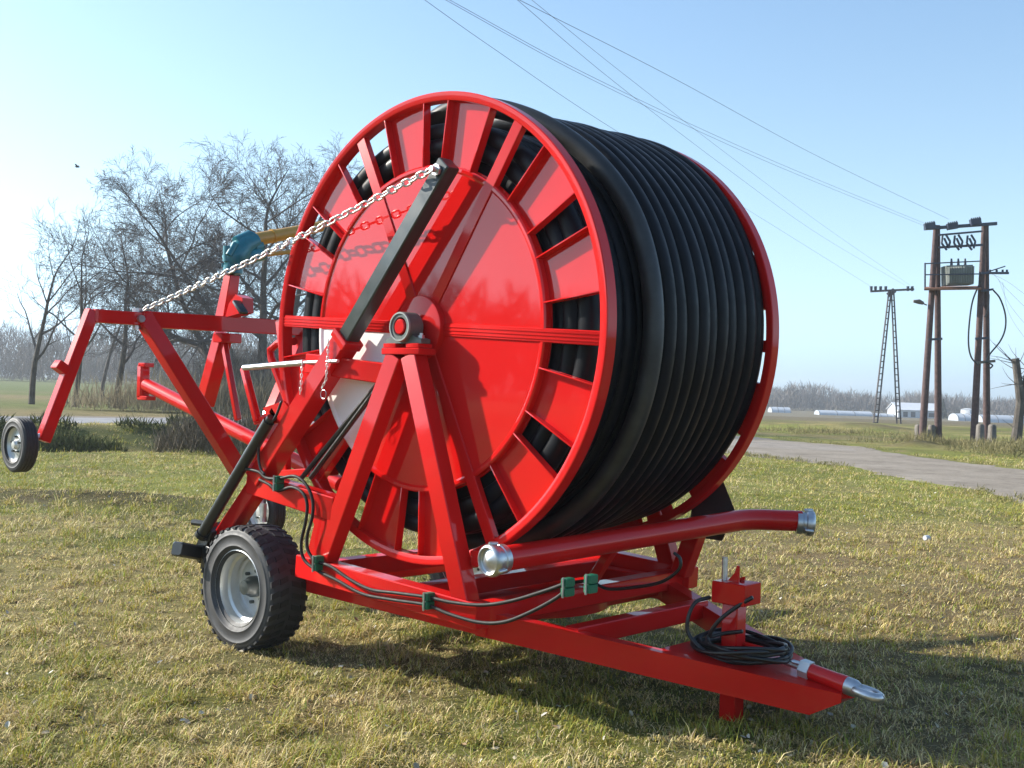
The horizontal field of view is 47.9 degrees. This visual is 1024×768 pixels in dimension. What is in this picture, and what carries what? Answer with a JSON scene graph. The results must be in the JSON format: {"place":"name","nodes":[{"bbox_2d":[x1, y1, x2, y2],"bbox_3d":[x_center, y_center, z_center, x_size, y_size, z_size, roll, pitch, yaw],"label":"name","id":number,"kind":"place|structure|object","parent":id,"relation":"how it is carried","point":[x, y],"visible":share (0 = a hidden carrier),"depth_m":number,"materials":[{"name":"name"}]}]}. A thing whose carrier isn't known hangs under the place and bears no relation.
{"place":"outdoors","nodes":[
{"label":"outdoors","id":0,"kind":"place"},
{"bbox_2d":[0,376,1023,767],"bbox_3d":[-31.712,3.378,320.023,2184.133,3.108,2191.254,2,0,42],"label":"ground","id":1,"kind":"structure","parent":0,"point":[14,394],"depth_m":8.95,"materials":[{"name":"green plant"}]},
{"bbox_2d":[0,207,116,403],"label":"bare tree","id":2,"kind":"object","parent":1,"relation":"on","point":[36,358],"visible":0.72,"depth_m":59.84,"materials":[{"name":"grey plant"}]},
{"bbox_2d":[13,188,139,406],"bbox_3d":[-21.643,-4.412,56.675,6.427,11.356,5.816,2,0,-2],"label":"bare tree","id":3,"kind":"object","parent":1,"relation":"on","point":[78,375],"visible":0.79,"depth_m":56.67,"materials":[{"name":"grey plant"}]},
{"bbox_2d":[46,267,118,402],"bbox_3d":[-23.709,-2.915,64.535,3.228,8.304,4.243,2,0,42],"label":"bare tree","id":4,"kind":"object","parent":1,"relation":"on","point":[85,308],"visible":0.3,"depth_m":64.63,"materials":[{"name":"grey plant"}]},
{"bbox_2d":[61,201,160,407],"bbox_3d":[-19.946,-4.085,58.227,3.764,10.838,4.900,2,0,42],"label":"bare tree","id":5,"kind":"object","parent":1,"relation":"on","point":[123,362],"visible":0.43,"depth_m":57.90,"materials":[{"name":"grey plant"}]},
{"bbox_2d":[4,416,245,418],"bbox_3d":[-21.544,0.919,31.965,47.835,0.291,1.156,2,0,-38],"label":"gravel shoulder","id":6,"kind":"object","parent":1,"relation":"on","point":[99,417],"visible":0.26,"depth_m":38.07},
{"bbox_2d":[99,254,151,395],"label":"bare tree","id":7,"kind":"object","parent":1,"relation":"on","point":[105,374],"visible":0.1,"depth_m":84.26,"materials":[{"name":"grey plant"}]},
{"bbox_2d":[0,411,252,452],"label":"bank weeds","id":8,"kind":"object","parent":1,"relation":"on","point":[74,443],"visible":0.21,"depth_m":29.25,"materials":[{"name":"green plant"}]},
{"bbox_2d":[0,314,278,385],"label":"woodland","id":9,"kind":"object","parent":1,"relation":"on","point":[21,358],"visible":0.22,"depth_m":250.07,"materials":[{"name":"brown plant"}]},
{"bbox_2d":[0,416,313,424],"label":"asphalt lane","id":10,"kind":"structure","parent":1,"relation":"on","point":[90,420],"depth_m":35.20,"materials":[{"name":"grey asphalt"}]},
{"bbox_2d":[49,365,274,413],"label":"dry reeds","id":11,"kind":"object","parent":1,"relation":"on","point":[120,401],"visible":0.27,"depth_m":51.98,"materials":[{"name":"beige plant"}]},
{"bbox_2d":[113,230,214,358],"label":"bare tree","id":12,"kind":"object","parent":1,"relation":"on","point":[165,308],"visible":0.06,"depth_m":70.59,"materials":[{"name":"grey plant"}]},
{"bbox_2d":[146,410,214,452],"bbox_3d":[-8.207,1.167,29.338,2.062,1.401,1.876,2,0,5],"label":"bare bush","id":13,"kind":"object","parent":1,"relation":"on","point":[159,446],"visible":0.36,"depth_m":29.02,"materials":[{"name":"green plant"}]},
{"bbox_2d":[167,259,219,356],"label":"bare tree","id":14,"kind":"object","parent":1,"relation":"on","point":[195,313],"visible":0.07,"depth_m":66.57,"materials":[{"name":"grey plant"}]},
{"bbox_2d":[127,332,278,411],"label":"undergrowth","id":15,"kind":"object","parent":1,"relation":"on","point":[256,372],"visible":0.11,"depth_m":56.75,"materials":[{"name":"plant"}]},
{"bbox_2d":[159,395,262,453],"bbox_3d":[-7.192,0.950,28.602,2.875,1.695,1.972,2,0,0],"label":"bare bush","id":16,"kind":"object","parent":1,"relation":"on","point":[187,427],"visible":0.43,"depth_m":28.32,"materials":[{"name":"green plant"}]},
{"bbox_2d":[228,390,297,454],"bbox_3d":[-6.082,0.953,27.986,2.786,1.635,1.881,2,0,-3],"label":"bare bush","id":17,"kind":"object","parent":1,"relation":"on","point":[242,444],"visible":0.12,"depth_m":27.65,"materials":[{"name":"brown plant"}]},
{"bbox_2d":[248,245,305,337],"bbox_3d":[-11.176,-3.375,60.826,6.918,9.933,6.647,2,0,42],"label":"bare tree","id":18,"kind":"object","parent":1,"relation":"on","point":[278,297],"visible":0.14,"depth_m":60.06,"materials":[{"name":"grey plant"}]},
{"bbox_2d":[0,463,1023,767],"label":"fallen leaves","id":19,"kind":"object","parent":1,"relation":"on","point":[158,713],"visible":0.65,"depth_m":6.69,"materials":[{"name":"brown plant"}]},
{"bbox_2d":[171,91,884,721],"bbox_3d":[0.297,0.029,7.596,4.700,3.647,2.921,2,0,42],"label":"hose reel irrigator","id":20,"kind":"object","parent":1,"relation":"on","point":[519,385],"visible":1,"depth_m":6.84,"materials":[{"name":"red paint"}]},
{"bbox_2d":[142,168,431,311],"bbox_3d":[-1.716,-0.918,7.960,0.051,0.741,3.677,2,0,-43],"label":"lifting chain","id":21,"kind":"object","parent":20,"relation":"hanging from","point":[411,180],"visible":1,"depth_m":7.64,"materials":[{"name":"metal"}]},
{"bbox_2d":[1,220,341,528],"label":"sprinkler cart","id":22,"kind":"object","parent":21,"relation":"hanging from","point":[22,437],"visible":0.59,"depth_m":9.56,"materials":[{"name":"red paint"}]},
{"bbox_2d":[767,407,790,412],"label":"polytunnel","id":23,"kind":"structure","parent":1,"relation":"on","point":[780,409],"depth_m":337.50,"materials":[{"name":"white plastic"}]},
{"bbox_2d":[814,410,872,415],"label":"polytunnel","id":24,"kind":"structure","parent":1,"relation":"on","point":[843,413],"depth_m":317.44,"materials":[{"name":"white plastic"}]},
{"bbox_2d":[725,434,1023,502],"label":"verge tufts","id":25,"kind":"object","parent":1,"relation":"on","point":[839,443],"visible":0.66,"depth_m":32.66,"materials":[{"name":"green plant"}]},
{"bbox_2d":[873,413,894,416],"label":"polytunnel","id":26,"kind":"structure","parent":1,"relation":"on","point":[886,415],"depth_m":317.77,"materials":[{"name":"white plastic"}]},
{"bbox_2d":[767,380,1015,415],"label":"treeline","id":27,"kind":"object","parent":1,"relation":"on","point":[792,397],"visible":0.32,"depth_m":422.88,"materials":[{"name":"plant"}]},
{"bbox_2d":[870,286,913,423],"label":"lattice pylon","id":28,"kind":"object","parent":1,"relation":"on","point":[890,293],"visible":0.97,"depth_m":92.80,"materials":[{"name":"metal"}]},
{"bbox_2d":[425,0,864,282],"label":"overhead wire","id":29,"kind":"object","parent":28,"relation":"attached to","point":[576,105],"visible":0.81,"depth_m":33.68,"materials":[{"name":"grey metal"}]},
{"bbox_2d":[519,1,898,281],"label":"overhead wire","id":30,"kind":"object","parent":28,"relation":"attached to","point":[663,120],"visible":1,"depth_m":42.25,"materials":[{"name":"grey metal"}]},
{"bbox_2d":[532,0,907,283],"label":"overhead wire","id":31,"kind":"object","parent":28,"relation":"attached to","point":[683,120],"visible":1,"depth_m":43.86,"materials":[{"name":"grey metal"}]},
{"bbox_2d":[886,402,933,417],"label":"farm shed","id":32,"kind":"structure","parent":1,"relation":"on","point":[910,410],"depth_m":316.04,"materials":[{"name":"white metal"}]},
{"bbox_2d":[914,424,918,436],"bbox_3d":[18.153,2.309,51.492,0.300,1.000,0.420,2,0,0],"label":"concrete stub","id":33,"kind":"object","parent":1,"relation":"on","point":[916,429],"visible":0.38,"depth_m":51.36,"materials":[{"name":"grey concrete"}]},
{"bbox_2d":[923,535,930,540],"bbox_3d":[5.438,2.016,15.094,0.112,0.072,0.072,2,0,-40],"label":"litter cup","id":34,"kind":"object","parent":1,"relation":"on","point":[926,537],"visible":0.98,"depth_m":15.06,"materials":[{"name":"white plastic"}]},
{"bbox_2d":[927,425,935,441],"bbox_3d":[18.708,2.321,51.392,0.300,1.000,0.420,2,0,0],"label":"concrete stub","id":35,"kind":"object","parent":1,"relation":"on","point":[931,428],"visible":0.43,"depth_m":51.21,"materials":[{"name":"grey concrete"}]},
{"bbox_2d":[942,399,947,418],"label":"conifer","id":36,"kind":"object","parent":1,"relation":"on","point":[944,413],"visible":0.83,"depth_m":311.64,"materials":[{"name":"grey plant"}]},
{"bbox_2d":[948,413,970,420],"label":"polytunnel","id":37,"kind":"structure","parent":1,"relation":"on","point":[959,416],"depth_m":287.67,"materials":[{"name":"white plastic"}]},
{"bbox_2d":[913,217,1008,442],"bbox_3d":[19.769,-2.204,51.049,4.085,10.364,1.356,2,0,-2],"label":"transformer pole","id":38,"kind":"object","parent":1,"relation":"on","point":[951,276],"visible":0.97,"depth_m":50.89,"materials":[{"name":"brown wood"}]},
{"bbox_2d":[446,0,918,223],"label":"overhead wire","id":39,"kind":"object","parent":38,"relation":"attached to","point":[650,108],"visible":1,"depth_m":28.93,"materials":[{"name":"grey metal"}]},
{"bbox_2d":[450,0,922,222],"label":"overhead wire","id":40,"kind":"object","parent":38,"relation":"attached to","point":[649,104],"visible":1,"depth_m":28.69,"materials":[{"name":"grey metal"}]},
{"bbox_2d":[520,0,936,213],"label":"overhead wire","id":41,"kind":"object","parent":38,"relation":"attached to","point":[712,99],"visible":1,"depth_m":29.43,"materials":[{"name":"grey metal"}]},
{"bbox_2d":[961,408,970,413],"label":"farm silo","id":42,"kind":"object","parent":1,"relation":"on","point":[966,410],"visible":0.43,"depth_m":291.06,"materials":[{"name":"white metal"}]},
{"bbox_2d":[975,424,984,441],"bbox_3d":[19.496,2.249,47.993,0.300,1.150,0.420,2,0,0],"label":"concrete stub","id":43,"kind":"object","parent":1,"relation":"on","point":[980,430],"visible":0.53,"depth_m":47.84,"materials":[{"name":"grey concrete"}]},
{"bbox_2d":[987,424,996,442],"bbox_3d":[20.160,2.276,48.393,0.300,1.150,0.420,2,0,0],"label":"concrete stub","id":44,"kind":"object","parent":1,"relation":"on","point":[992,429],"visible":0.53,"depth_m":48.23,"materials":[{"name":"grey concrete"}]},
{"bbox_2d":[978,414,1023,422],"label":"polytunnel","id":45,"kind":"structure","parent":1,"relation":"on","point":[999,418],"depth_m":277.04,"materials":[{"name":"white plastic"}]},
{"bbox_2d":[991,342,1023,440],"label":"pollarded tree","id":46,"kind":"object","parent":1,"relation":"on","point":[1018,421],"visible":0.98,"depth_m":53.85,"materials":[{"name":"grey plant"}]},
{"bbox_2d":[0,0,1023,408],"label":"sky","id":47,"kind":"structure","parent":0,"point":[922,101],"materials":[{"name":"blue"}]},
{"bbox_2d":[726,436,1023,502],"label":"dirt track","id":48,"kind":"structure","parent":0,"point":[1004,481],"depth_m":31.96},
{"bbox_2d":[731,440,856,450],"bbox_3d":[10.179,2.327,44.993,5.184,0.032,10.939,2,0,3],"label":"worn patch","id":49,"kind":"object","parent":48,"relation":"on","point":[764,444],"visible":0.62,"depth_m":42.70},
{"bbox_2d":[757,423,1023,457],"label":"rough verge grass","id":50,"kind":"structure","parent":0,"point":[999,447],"depth_m":46.55,"materials":[{"name":"green plant"}]}
]}

